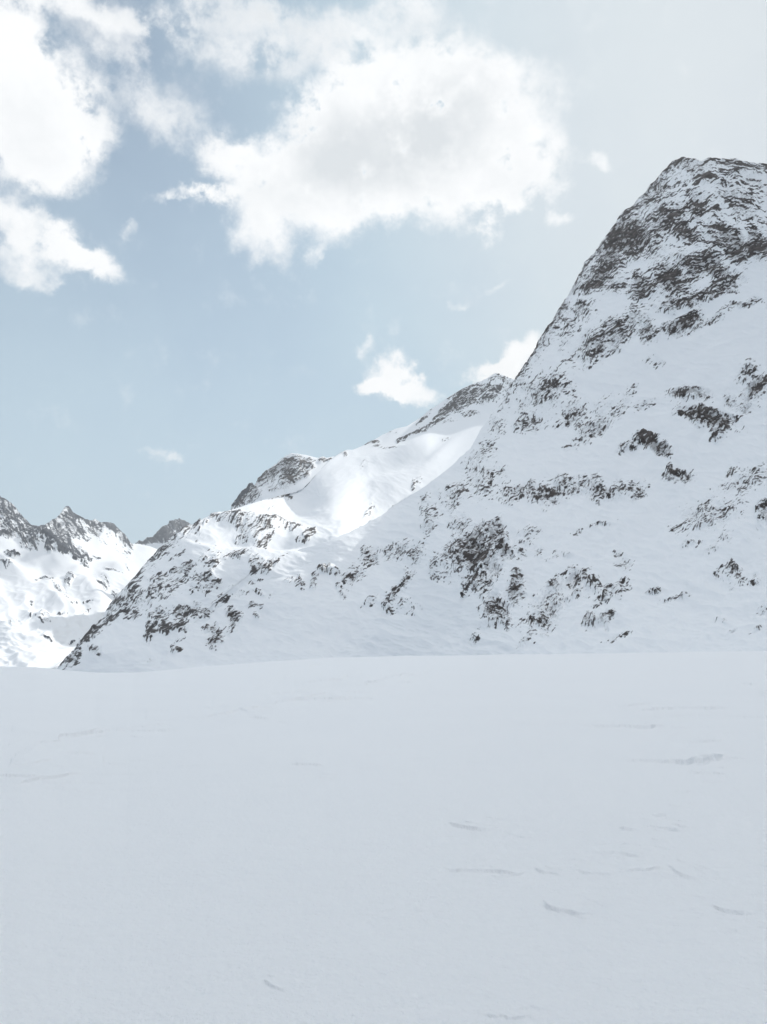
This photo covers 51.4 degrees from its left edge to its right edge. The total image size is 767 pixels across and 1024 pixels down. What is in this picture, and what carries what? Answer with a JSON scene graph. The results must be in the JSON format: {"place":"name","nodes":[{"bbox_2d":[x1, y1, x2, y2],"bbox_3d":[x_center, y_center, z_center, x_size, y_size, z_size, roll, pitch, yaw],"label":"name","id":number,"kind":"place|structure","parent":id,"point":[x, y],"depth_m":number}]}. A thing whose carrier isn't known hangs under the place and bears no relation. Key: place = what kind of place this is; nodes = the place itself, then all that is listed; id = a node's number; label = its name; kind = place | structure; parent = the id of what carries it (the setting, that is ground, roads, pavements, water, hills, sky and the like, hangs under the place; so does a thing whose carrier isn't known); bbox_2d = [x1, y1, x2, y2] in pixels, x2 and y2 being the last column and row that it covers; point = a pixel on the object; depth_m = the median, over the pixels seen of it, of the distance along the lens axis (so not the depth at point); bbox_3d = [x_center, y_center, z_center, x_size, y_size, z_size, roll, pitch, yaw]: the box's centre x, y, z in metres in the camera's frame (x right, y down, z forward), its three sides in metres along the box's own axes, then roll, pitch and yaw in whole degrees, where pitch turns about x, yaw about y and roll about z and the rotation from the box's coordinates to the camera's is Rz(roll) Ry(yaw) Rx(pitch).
{"place":"outdoors","nodes":[
{"label":"outdoors","id":0,"kind":"place"},
{"bbox_2d":[0,496,157,668],"bbox_3d":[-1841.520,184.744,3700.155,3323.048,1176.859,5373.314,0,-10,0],"label":"mountain","id":1,"kind":"structure","parent":0,"point":[67,575],"depth_m":3413.09},
{"bbox_2d":[135,518,191,548],"bbox_3d":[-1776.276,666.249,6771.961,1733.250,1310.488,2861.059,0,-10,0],"label":"mountain","id":2,"kind":"structure","parent":0,"point":[163,535],"depth_m":6716.64},
{"bbox_2d":[231,483,253,509],"bbox_3d":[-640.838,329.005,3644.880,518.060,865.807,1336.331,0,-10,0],"label":"mountain","id":3,"kind":"structure","parent":0,"point":[241,494],"depth_m":3440.29},
{"bbox_2d":[233,453,333,508],"bbox_3d":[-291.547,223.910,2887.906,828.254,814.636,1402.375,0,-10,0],"label":"mountain","id":4,"kind":"structure","parent":0,"point":[291,473],"depth_m":2573.81},
{"bbox_2d":[56,373,513,672],"bbox_3d":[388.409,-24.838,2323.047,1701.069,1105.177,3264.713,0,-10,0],"label":"mountain","id":5,"kind":"structure","parent":0,"point":[181,581],"depth_m":1061.30},
{"bbox_2d":[0,651,766,1023],"bbox_3d":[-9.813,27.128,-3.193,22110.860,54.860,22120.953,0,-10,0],"label":"snowfield","id":6,"kind":"structure","parent":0,"point":[514,839],"depth_m":6.78},
{"bbox_2d":[0,0,766,543],"label":"sky","id":7,"kind":"structure","parent":0,"point":[238,237]},
{"bbox_2d":[155,157,766,670],"bbox_3d":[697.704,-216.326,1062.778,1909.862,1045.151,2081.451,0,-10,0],"label":"mountain","id":8,"kind":"structure","parent":0,"point":[599,485],"depth_m":772.14}
]}

